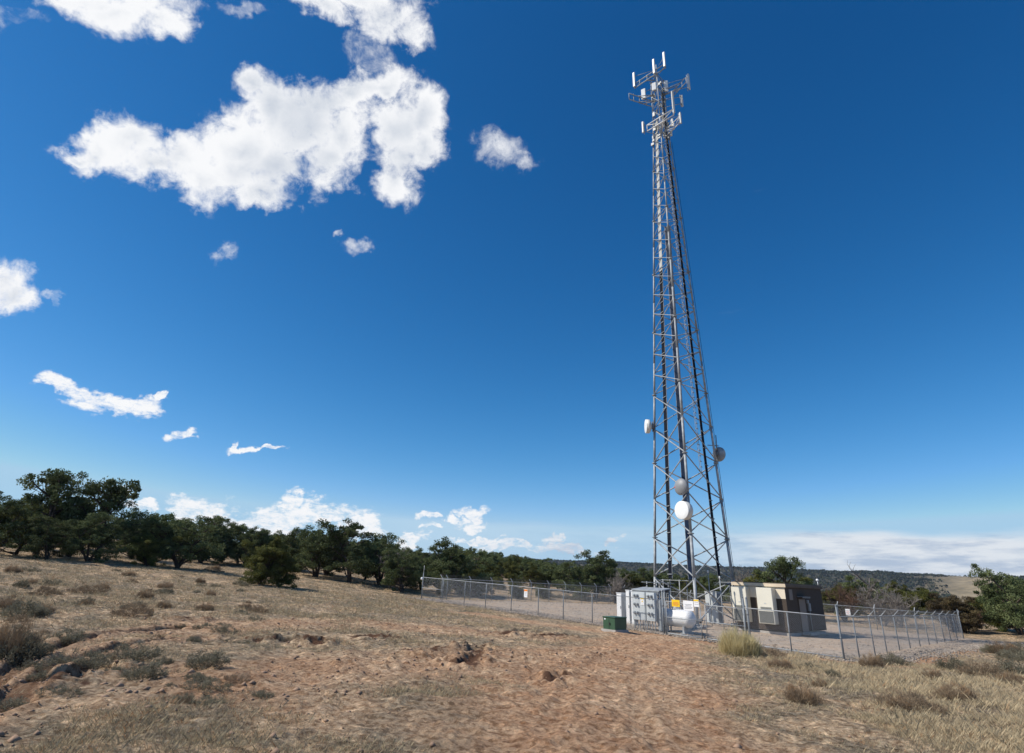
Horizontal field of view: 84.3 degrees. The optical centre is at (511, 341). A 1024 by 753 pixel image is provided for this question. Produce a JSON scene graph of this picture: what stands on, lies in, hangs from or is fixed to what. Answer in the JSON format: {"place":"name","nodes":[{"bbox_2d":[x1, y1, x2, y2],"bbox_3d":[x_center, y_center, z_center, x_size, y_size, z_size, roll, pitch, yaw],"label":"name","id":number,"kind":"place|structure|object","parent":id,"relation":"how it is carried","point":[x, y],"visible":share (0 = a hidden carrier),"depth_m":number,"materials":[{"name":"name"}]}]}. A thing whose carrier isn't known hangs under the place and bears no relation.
{"place":"outdoors","nodes":[
{"label":"outdoors","id":0,"kind":"place"},
{"bbox_2d":[0,539,1023,752],"bbox_3d":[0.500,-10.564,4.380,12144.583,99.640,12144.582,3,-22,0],"label":"ground","id":1,"kind":"structure","parent":0,"point":[504,719],"depth_m":12.49,"materials":[{"name":"brown soil"}]},
{"bbox_2d":[0,695,32,711],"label":"sagebrush","id":2,"kind":"object","parent":1,"relation":"on","point":[12,704],"visible":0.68,"depth_m":8.44,"materials":[{"name":"green plant"}]},
{"bbox_2d":[0,495,33,551],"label":"pinyon tree","id":3,"kind":"object","parent":1,"relation":"on","point":[10,526],"visible":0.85,"depth_m":41.62,"materials":[{"name":"green plant"}]},
{"bbox_2d":[0,611,46,658],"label":"dry bush","id":4,"kind":"object","parent":1,"relation":"on","point":[14,634],"visible":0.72,"depth_m":11.78,"materials":[{"name":"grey plant"}]},
{"bbox_2d":[0,597,55,617],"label":"sagebrush","id":5,"kind":"object","parent":1,"relation":"on","point":[30,607],"visible":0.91,"depth_m":18.56,"materials":[{"name":"green plant"}]},
{"bbox_2d":[0,503,57,556],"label":"juniper tree","id":6,"kind":"object","parent":1,"relation":"on","point":[26,521],"visible":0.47,"depth_m":42.36,"materials":[{"name":"green plant"}]},
{"bbox_2d":[0,628,59,666],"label":"sagebrush","id":7,"kind":"object","parent":1,"relation":"on","point":[39,651],"visible":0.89,"depth_m":11.54,"materials":[{"name":"green plant"}]},
{"bbox_2d":[14,657,57,671],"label":"sagebrush","id":8,"kind":"object","parent":1,"relation":"on","point":[32,663],"visible":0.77,"depth_m":10.87,"materials":[{"name":"green plant"}]},
{"bbox_2d":[18,511,81,559],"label":"pinyon tree","id":9,"kind":"object","parent":1,"relation":"on","point":[39,535],"visible":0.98,"depth_m":41.48,"materials":[{"name":"green plant"}]},
{"bbox_2d":[16,467,101,553],"bbox_3d":[-37.992,14.135,46.768,5.208,7.130,6.117,-13,-27,33],"label":"pinyon tree","id":10,"kind":"object","parent":1,"relation":"on","point":[60,482],"visible":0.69,"depth_m":46.58,"materials":[{"name":"green plant"}]},
{"bbox_2d":[33,683,84,697],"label":"sagebrush","id":11,"kind":"object","parent":1,"relation":"on","point":[40,695],"visible":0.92,"depth_m":8.89,"materials":[{"name":"green plant"}]},
{"bbox_2d":[45,624,89,645],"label":"sagebrush","id":12,"kind":"object","parent":1,"relation":"on","point":[75,636],"visible":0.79,"depth_m":14.47,"materials":[{"name":"green plant"}]},
{"bbox_2d":[33,645,111,669],"bbox_3d":[-8.671,6.252,11.205,1.308,0.457,1.186,5,-23,-6],"label":"sagebrush","id":13,"kind":"object","parent":1,"relation":"on","point":[61,660],"visible":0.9,"depth_m":11.15,"materials":[{"name":"green plant"}]},
{"bbox_2d":[19,488,136,556],"bbox_3d":[-36.917,15.377,47.809,7.679,5.915,7.574,-17,-30,39],"label":"pinyon tree","id":14,"kind":"object","parent":1,"relation":"on","point":[42,497],"visible":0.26,"depth_m":47.19,"materials":[{"name":"green plant"}]},
{"bbox_2d":[65,583,107,593],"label":"dry bush","id":15,"kind":"object","parent":1,"relation":"on","point":[84,588],"visible":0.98,"depth_m":26.25,"materials":[{"name":"grey plant"}]},
{"bbox_2d":[58,512,130,562],"bbox_3d":[-32.482,15.390,43.784,4.922,4.180,4.246,11,-24,-19],"label":"pinyon tree","id":16,"kind":"object","parent":1,"relation":"on","point":[83,537],"visible":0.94,"depth_m":43.59,"materials":[{"name":"green plant"}]},
{"bbox_2d":[64,476,152,559],"bbox_3d":[-34.284,14.996,47.634,6.442,7.024,5.228,-10,-26,28],"label":"pinyon tree","id":17,"kind":"object","parent":1,"relation":"on","point":[117,495],"visible":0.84,"depth_m":47.58,"materials":[{"name":"green plant"}]},
{"bbox_2d":[89,640,164,667],"bbox_3d":[-8.354,6.663,12.159,1.455,0.514,1.606,-1,-23,8],"label":"sagebrush","id":18,"kind":"object","parent":1,"relation":"on","point":[127,653],"visible":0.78,"depth_m":12.28,"materials":[{"name":"green plant"}]},
{"bbox_2d":[110,600,154,616],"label":"dry bush","id":19,"kind":"object","parent":1,"relation":"on","point":[123,612],"visible":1,"depth_m":20.29,"materials":[{"name":"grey plant"}]},
{"bbox_2d":[107,507,160,557],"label":"pinyon tree","id":20,"kind":"object","parent":1,"relation":"on","point":[120,543],"visible":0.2,"depth_m":56.84,"materials":[{"name":"green plant"}]},
{"bbox_2d":[119,659,168,681],"bbox_3d":[-6.784,6.085,10.446,0.855,0.399,0.837,11,-24,-18],"label":"sagebrush","id":21,"kind":"object","parent":1,"relation":"on","point":[137,671],"visible":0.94,"depth_m":10.39,"materials":[{"name":"green plant"}]},
{"bbox_2d":[127,529,182,565],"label":"juniper tree","id":22,"kind":"object","parent":1,"relation":"on","point":[147,554],"visible":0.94,"depth_m":46.91,"materials":[{"name":"green plant"}]},
{"bbox_2d":[122,512,195,561],"bbox_3d":[-31.828,17.920,51.300,5.462,4.804,5.400,8,-23,-12],"label":"pinyon tree","id":23,"kind":"object","parent":1,"relation":"on","point":[161,520],"visible":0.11,"depth_m":51.76,"materials":[{"name":"green plant"}]},
{"bbox_2d":[131,514,230,568],"bbox_3d":[-28.842,17.489,49.293,6.859,4.843,6.765,-18,-30,40],"label":"pinyon tree","id":24,"kind":"object","parent":1,"relation":"on","point":[196,548],"visible":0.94,"depth_m":49.04,"materials":[{"name":"green plant"}]},
{"bbox_2d":[177,515,233,563],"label":"pinyon tree","id":25,"kind":"object","parent":1,"relation":"on","point":[218,535],"visible":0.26,"depth_m":63.78,"materials":[{"name":"green plant"}]},
{"bbox_2d":[187,693,225,707],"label":"sagebrush","id":26,"kind":"object","parent":1,"relation":"on","point":[207,700],"visible":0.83,"depth_m":8.86,"materials":[{"name":"green plant"}]},
{"bbox_2d":[183,648,231,669],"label":"sagebrush","id":27,"kind":"object","parent":1,"relation":"on","point":[213,658],"visible":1,"depth_m":12.02,"materials":[{"name":"green plant"}]},
{"bbox_2d":[181,675,235,694],"bbox_3d":[-5.343,6.070,10.060,0.888,0.253,0.980,-13,-27,33],"label":"sagebrush","id":28,"kind":"object","parent":1,"relation":"on","point":[207,683],"visible":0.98,"depth_m":9.93,"materials":[{"name":"green plant"}]},
{"bbox_2d":[203,523,244,562],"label":"pinyon tree","id":29,"kind":"object","parent":1,"relation":"on","point":[232,543],"visible":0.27,"depth_m":66.89,"materials":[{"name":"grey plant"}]},
{"bbox_2d":[216,671,252,685],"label":"dry bush","id":30,"kind":"object","parent":1,"relation":"on","point":[240,679],"visible":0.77,"depth_m":10.70,"materials":[{"name":"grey plant"}]},
{"bbox_2d":[225,525,271,566],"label":"pinyon tree","id":31,"kind":"object","parent":1,"relation":"on","point":[234,554],"visible":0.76,"depth_m":65.58,"materials":[{"name":"green plant"}]},
{"bbox_2d":[228,524,293,564],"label":"pinyon tree","id":32,"kind":"object","parent":1,"relation":"on","point":[272,537],"visible":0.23,"depth_m":67.93,"materials":[{"name":"green plant"}]},
{"bbox_2d":[237,534,289,583],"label":"juniper tree","id":33,"kind":"object","parent":1,"relation":"on","point":[257,574],"visible":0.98,"depth_m":42.55,"materials":[{"name":"green plant"}]},
{"bbox_2d":[262,547,300,587],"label":"juniper tree","id":34,"kind":"object","parent":1,"relation":"on","point":[287,563],"visible":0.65,"depth_m":43.23,"materials":[{"name":"green plant"}]},
{"bbox_2d":[272,527,304,568],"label":"pinyon tree","id":35,"kind":"object","parent":1,"relation":"on","point":[288,540],"visible":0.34,"depth_m":66.89,"materials":[{"name":"green plant"}]},
{"bbox_2d":[291,524,348,576],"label":"pinyon tree","id":36,"kind":"object","parent":1,"relation":"on","point":[313,552],"visible":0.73,"depth_m":60.16,"materials":[{"name":"green plant"}]},
{"bbox_2d":[296,524,364,575],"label":"pinyon tree","id":37,"kind":"object","parent":1,"relation":"on","point":[319,533],"visible":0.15,"depth_m":65.15,"materials":[{"name":"green plant"}]},
{"bbox_2d":[315,518,380,582],"bbox_3d":[-17.166,22.218,60.034,7.584,6.670,7.498,-14,-27,34],"label":"pinyon tree","id":38,"kind":"object","parent":1,"relation":"on","point":[339,540],"visible":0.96,"depth_m":59.55,"materials":[{"name":"green plant"}]},
{"bbox_2d":[352,532,405,585],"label":"pinyon tree","id":39,"kind":"object","parent":1,"relation":"on","point":[377,576],"visible":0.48,"depth_m":60.94,"materials":[{"name":"green plant"}]},
{"bbox_2d":[379,544,426,592],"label":"pinyon tree","id":40,"kind":"object","parent":1,"relation":"on","point":[391,567],"visible":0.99,"depth_m":56.91,"materials":[{"name":"green plant"}]},
{"bbox_2d":[406,550,440,589],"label":"pinyon tree","id":41,"kind":"object","parent":1,"relation":"on","point":[422,563],"visible":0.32,"depth_m":62.50,"materials":[{"name":"green plant"}]},
{"bbox_2d":[0,599,866,752],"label":"soil clods","id":42,"kind":"object","parent":1,"relation":"on","point":[16,737],"visible":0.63,"depth_m":10.71,"materials":[{"name":"brown soil"}]},
{"bbox_2d":[413,536,468,591],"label":"pinyon tree","id":43,"kind":"object","parent":1,"relation":"on","point":[450,564],"visible":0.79,"depth_m":60.51,"materials":[{"name":"green plant"}]},
{"bbox_2d":[424,549,494,594],"bbox_3d":[-5.681,25.524,62.614,6.952,5.123,6.857,-8,-25,25],"label":"pinyon tree","id":44,"kind":"object","parent":1,"relation":"on","point":[469,557],"visible":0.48,"depth_m":62.09,"materials":[{"name":"green plant"}]},
{"bbox_2d":[449,565,484,595],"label":"juniper tree","id":45,"kind":"object","parent":1,"relation":"on","point":[475,573],"visible":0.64,"depth_m":60.93,"materials":[{"name":"green plant"}]},
{"bbox_2d":[469,561,499,594],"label":"juniper tree","id":46,"kind":"object","parent":1,"relation":"on","point":[489,571],"visible":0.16,"depth_m":64.87,"materials":[{"name":"green plant"}]},
{"bbox_2d":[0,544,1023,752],"bbox_3d":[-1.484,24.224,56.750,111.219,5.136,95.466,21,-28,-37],"label":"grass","id":47,"kind":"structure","parent":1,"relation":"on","point":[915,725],"depth_m":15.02,"materials":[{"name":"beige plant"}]},
{"bbox_2d":[502,558,532,583],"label":"juniper tree","id":48,"kind":"object","parent":1,"relation":"on","point":[510,565],"visible":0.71,"depth_m":106.90,"materials":[{"name":"green plant"}]},
{"bbox_2d":[440,574,623,602],"bbox_3d":[3.795,27.826,62.926,0.363,2.538,30.333,-18,-30,41],"label":"chain link fence","id":49,"kind":"object","parent":1,"relation":"on","point":[492,581],"visible":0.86,"depth_m":61.24,"materials":[{"name":"metal"}]},
{"bbox_2d":[517,566,546,588],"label":"juniper tree","id":50,"kind":"object","parent":1,"relation":"on","point":[529,574],"visible":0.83,"depth_m":82.61,"materials":[{"name":"green plant"}]},
{"bbox_2d":[421,565,666,633],"bbox_3d":[0.350,18.873,42.419,0.356,3.398,26.005,21,-29,-37],"label":"chain link fence","id":51,"kind":"object","parent":1,"relation":"on","point":[538,610],"visible":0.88,"depth_m":39.91,"materials":[{"name":"metal"}]},
{"bbox_2d":[665,601,704,637],"bbox_3d":[9.787,15.829,32.222,0.226,1.768,2.620,21,-29,-37],"label":"gate leaf","id":52,"kind":"object","parent":51,"relation":"attached to","point":[700,620],"visible":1,"depth_m":32.16,"materials":[{"name":"metal"}]},
{"bbox_2d":[529,563,565,588],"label":"pinyon tree","id":53,"kind":"object","parent":1,"relation":"on","point":[547,575],"visible":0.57,"depth_m":83.75,"materials":[{"name":"green plant"}]},
{"bbox_2d":[549,564,578,592],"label":"pinyon tree","id":54,"kind":"object","parent":1,"relation":"on","point":[556,575],"visible":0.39,"depth_m":81.41,"materials":[{"name":"green plant"}]},
{"bbox_2d":[553,562,607,597],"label":"pinyon tree","id":55,"kind":"object","parent":1,"relation":"on","point":[588,576],"visible":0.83,"depth_m":75.03,"materials":[{"name":"green plant"}]},
{"bbox_2d":[573,549,621,597],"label":"pinyon tree","id":56,"kind":"object","parent":1,"relation":"on","point":[599,568],"visible":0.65,"depth_m":77.08,"materials":[{"name":"green plant"}]},
{"bbox_2d":[601,616,628,632],"bbox_3d":[5.739,15.791,31.568,1.150,0.770,1.000,21,-29,-37],"label":"transformer box","id":57,"kind":"object","parent":1,"relation":"on","point":[614,623],"visible":0.99,"depth_m":31.27,"materials":[{"name":"metal"}]},
{"bbox_2d":[602,570,633,603],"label":"dead tree","id":58,"kind":"object","parent":1,"relation":"on","point":[616,590],"visible":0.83,"depth_m":71.59,"materials":[{"name":"grey wood"}]},
{"bbox_2d":[617,593,626,621],"bbox_3d":[7.793,18.743,39.712,0.925,1.980,0.480,21,-29,-37],"label":"equipment cabinet","id":59,"kind":"object","parent":1,"relation":"on","point":[622,599],"visible":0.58,"depth_m":39.52,"materials":[{"name":"metal"}]},
{"bbox_2d":[617,573,650,592],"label":"juniper tree","id":60,"kind":"object","parent":1,"relation":"on","point":[638,582],"visible":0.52,"depth_m":76.34,"materials":[{"name":"green plant"}]},
{"bbox_2d":[632,592,657,630],"bbox_3d":[8.229,16.828,35.225,0.442,2.198,1.680,21,-29,-37],"label":"meter rack","id":61,"kind":"object","parent":1,"relation":"on","point":[652,596],"visible":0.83,"depth_m":35.15,"materials":[{"name":"grey metal"}]},
{"bbox_2d":[631,587,671,631],"bbox_3d":[8.877,16.975,35.899,1.300,2.498,2.100,21,-29,-37],"label":"canopy","id":62,"kind":"object","parent":1,"relation":"on","point":[657,591],"visible":0.56,"depth_m":35.96,"materials":[{"name":"metal"}]},
{"bbox_2d":[633,567,671,595],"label":"pinyon tree","id":63,"kind":"object","parent":1,"relation":"on","point":[649,576],"visible":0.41,"depth_m":82.75,"materials":[{"name":"green plant"}]},
{"bbox_2d":[629,52,743,629],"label":"cell tower","id":64,"kind":"structure","parent":1,"relation":"on","point":[683,510],"depth_m":49.74,"materials":[{"name":"metal"}]},
{"bbox_2d":[678,577,706,601],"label":"juniper tree","id":65,"kind":"object","parent":1,"relation":"on","point":[690,587],"visible":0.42,"depth_m":84.42,"materials":[{"name":"green plant"}]},
{"bbox_2d":[697,573,728,597],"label":"pinyon tree","id":66,"kind":"object","parent":1,"relation":"on","point":[712,577],"visible":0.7,"depth_m":82.45,"materials":[{"name":"green plant"}]},
{"bbox_2d":[704,591,722,623],"bbox_3d":[16.386,21.599,45.856,0.775,2.410,1.110,21,-29,-37],"label":"equipment cabinet","id":67,"kind":"object","parent":1,"relation":"on","point":[716,595],"visible":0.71,"depth_m":45.60,"materials":[{"name":"metal"}]},
{"bbox_2d":[404,597,1023,665],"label":"gravel","id":68,"kind":"structure","parent":1,"relation":"on","point":[816,649],"depth_m":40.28,"materials":[{"name":"beige gravel"}]},
{"bbox_2d":[657,600,695,634],"bbox_3d":[10.070,16.995,34.952,1.010,1.855,2.700,21,-29,-37],"label":"propane tank","id":69,"kind":"object","parent":68,"relation":"on","point":[685,615],"visible":0.45,"depth_m":34.20,"materials":[{"name":"white metal"}]},
{"bbox_2d":[731,579,826,635],"bbox_3d":[19.824,19.335,41.556,6.733,3.759,4.490,21,-29,-37],"label":"equipment shelter","id":70,"kind":"object","parent":68,"relation":"on","point":[800,598],"visible":0.82,"depth_m":39.92,"materials":[{"name":"metal"}]},
{"bbox_2d":[797,598,809,631],"bbox_3d":[20.619,19.347,39.908,1.130,2.225,0.100,21,-29,-37],"label":"door","id":71,"kind":"structure","parent":70,"relation":"in","point":[801,601],"depth_m":39.88,"materials":[{"name":"metal"}]},
{"bbox_2d":[624,585,958,634],"bbox_3d":[26.247,28.294,60.290,0.363,2.896,35.389,21,-29,-37],"label":"chain link fence","id":72,"kind":"object","parent":68,"relation":"on","point":[914,611],"visible":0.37,"depth_m":52.85,"materials":[{"name":"metal"}]},
{"bbox_2d":[422,552,1023,612],"bbox_3d":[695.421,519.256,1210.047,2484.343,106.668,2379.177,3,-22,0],"label":"woodland","id":73,"kind":"object","parent":1,"relation":"on","point":[820,572],"visible":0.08,"depth_m":1588.45,"materials":[{"name":"green plant"}]},
{"bbox_2d":[716,624,766,657],"bbox_3d":[9.250,12.171,23.080,1.902,1.387,1.967,3,-23,-1],"label":"rabbitbrush","id":74,"kind":"object","parent":1,"relation":"on","point":[734,643],"visible":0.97,"depth_m":22.75,"materials":[{"name":"yellow plant"}]},
{"bbox_2d":[742,569,813,583],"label":"juniper tree","id":75,"kind":"object","parent":1,"relation":"on","point":[757,577],"visible":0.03,"depth_m":62.84,"materials":[{"name":"green plant"}]},
{"bbox_2d":[766,655,793,670],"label":"dry bush","id":76,"kind":"object","parent":1,"relation":"on","point":[781,663],"visible":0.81,"depth_m":18.73,"materials":[{"name":"brown plant"}]},
{"bbox_2d":[754,555,814,584],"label":"pinyon tree","id":77,"kind":"object","parent":1,"relation":"on","point":[782,565],"visible":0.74,"depth_m":60.72,"materials":[{"name":"green plant"}]},
{"bbox_2d":[742,597,845,659],"bbox_3d":[13.823,14.231,28.121,0.111,2.544,4.777,21,-29,-37],"label":"chain link fence","id":78,"kind":"object","parent":1,"relation":"on","point":[788,626],"visible":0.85,"depth_m":27.94,"materials":[{"name":"metal"}]},
{"bbox_2d":[704,605,745,640],"bbox_3d":[11.524,15.243,30.491,0.052,1.768,2.377,21,-29,-37],"label":"gate leaf","id":79,"kind":"object","parent":78,"relation":"attached to","point":[721,618],"visible":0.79,"depth_m":30.76,"materials":[{"name":"metal"}]},
{"bbox_2d":[781,677,827,705],"bbox_3d":[6.590,7.934,12.844,0.987,0.550,1.015,15,-26,-28],"label":"dry bush","id":80,"kind":"object","parent":1,"relation":"on","point":[810,697],"visible":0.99,"depth_m":12.72,"materials":[{"name":"brown plant"}]},
{"bbox_2d":[819,581,862,621],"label":"dead tree","id":81,"kind":"object","parent":1,"relation":"on","point":[850,602],"visible":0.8,"depth_m":60.44,"materials":[{"name":"brown plant"}]},
{"bbox_2d":[828,585,868,615],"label":"juniper tree","id":82,"kind":"object","parent":1,"relation":"on","point":[847,587],"visible":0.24,"depth_m":65.35,"materials":[{"name":"green plant"}]},
{"bbox_2d":[838,575,892,611],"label":"pinyon tree","id":83,"kind":"object","parent":1,"relation":"on","point":[848,578],"visible":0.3,"depth_m":73.96,"materials":[{"name":"green plant"}]},
{"bbox_2d":[847,560,889,618],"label":"dead tree","id":84,"kind":"object","parent":1,"relation":"on","point":[869,586],"visible":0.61,"depth_m":64.50,"materials":[{"name":"grey wood"}]},
{"bbox_2d":[858,651,884,668],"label":"dry bush","id":85,"kind":"object","parent":1,"relation":"on","point":[874,661],"visible":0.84,"depth_m":20.87,"materials":[{"name":"brown plant"}]},
{"bbox_2d":[854,583,912,626],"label":"dead tree","id":86,"kind":"object","parent":1,"relation":"on","point":[895,599],"visible":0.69,"depth_m":56.35,"materials":[{"name":"grey wood"}]},
{"bbox_2d":[867,588,921,625],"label":"dead tree","id":87,"kind":"object","parent":1,"relation":"on","point":[913,604],"visible":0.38,"depth_m":57.95,"materials":[{"name":"grey wood"}]},
{"bbox_2d":[874,651,915,665],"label":"sagebrush","id":88,"kind":"object","parent":1,"relation":"on","point":[890,658],"visible":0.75,"depth_m":24.88,"materials":[{"name":"grey plant"}]},
{"bbox_2d":[835,606,963,658],"bbox_3d":[26.737,18.773,37.033,0.377,2.710,32.780,-18,-30,41],"label":"chain link fence","id":89,"kind":"object","parent":1,"relation":"on","point":[955,633],"visible":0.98,"depth_m":33.74,"materials":[{"name":"metal"}]},
{"bbox_2d":[873,685,952,714],"bbox_3d":[8.893,8.026,12.687,1.391,0.470,1.556,-4,-23,15],"label":"dry bush","id":90,"kind":"object","parent":1,"relation":"on","point":[920,699],"visible":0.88,"depth_m":12.54,"materials":[{"name":"brown plant"}]},
{"bbox_2d":[893,587,934,617],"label":"juniper tree","id":91,"kind":"object","parent":1,"relation":"on","point":[923,595],"visible":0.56,"depth_m":65.44,"materials":[{"name":"green plant"}]},
{"bbox_2d":[924,593,962,620],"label":"browned juniper","id":92,"kind":"object","parent":1,"relation":"on","point":[936,605],"visible":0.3,"depth_m":60.45,"materials":[{"name":"brown plant"}]},
{"bbox_2d":[932,654,977,672],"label":"sagebrush","id":93,"kind":"object","parent":1,"relation":"on","point":[950,663],"visible":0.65,"depth_m":22.47,"materials":[{"name":"grey plant"}]},
{"bbox_2d":[930,680,981,700],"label":"dry bush","id":94,"kind":"object","parent":1,"relation":"on","point":[949,692],"visible":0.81,"depth_m":14.06,"materials":[{"name":"brown plant"}]},
{"bbox_2d":[937,596,983,633],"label":"browned juniper","id":95,"kind":"object","parent":1,"relation":"on","point":[969,619],"visible":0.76,"depth_m":52.65,"materials":[{"name":"brown plant"}]},
{"bbox_2d":[954,658,1010,677],"bbox_3d":[17.270,12.056,20.836,1.780,0.679,1.991,-13,-27,34],"label":"dry bush","id":96,"kind":"object","parent":1,"relation":"on","point":[983,671],"visible":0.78,"depth_m":20.82,"materials":[{"name":"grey plant"}]},
{"bbox_2d":[973,597,1014,631],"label":"juniper tree","id":97,"kind":"object","parent":1,"relation":"on","point":[996,625],"visible":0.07,"depth_m":54.57,"materials":[{"name":"green plant"}]},
{"bbox_2d":[967,563,1023,634],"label":"pinyon tree","id":98,"kind":"object","parent":1,"relation":"on","point":[987,596],"visible":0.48,"depth_m":53.20,"materials":[{"name":"green plant"}]},
{"bbox_2d":[978,570,1023,628],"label":"pinyon tree","id":99,"kind":"object","parent":1,"relation":"on","point":[1016,619],"visible":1,"depth_m":50.14,"materials":[{"name":"green plant"}]},
{"bbox_2d":[985,639,1022,652],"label":"dry bush","id":100,"kind":"object","parent":1,"relation":"on","point":[999,646],"visible":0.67,"depth_m":34.23,"materials":[{"name":"brown plant"}]},
{"bbox_2d":[992,658,1023,674],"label":"sagebrush","id":101,"kind":"object","parent":1,"relation":"on","point":[1009,663],"visible":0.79,"depth_m":22.76,"materials":[{"name":"grey plant"}]},
{"bbox_2d":[994,647,1023,661],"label":"sagebrush","id":102,"kind":"object","parent":1,"relation":"on","point":[1007,656],"visible":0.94,"depth_m":30.73,"materials":[{"name":"grey plant"}]},
{"bbox_2d":[0,0,1023,576],"label":"sky","id":103,"kind":"structure","parent":0,"point":[384,266],"materials":[{"name":"blue"}]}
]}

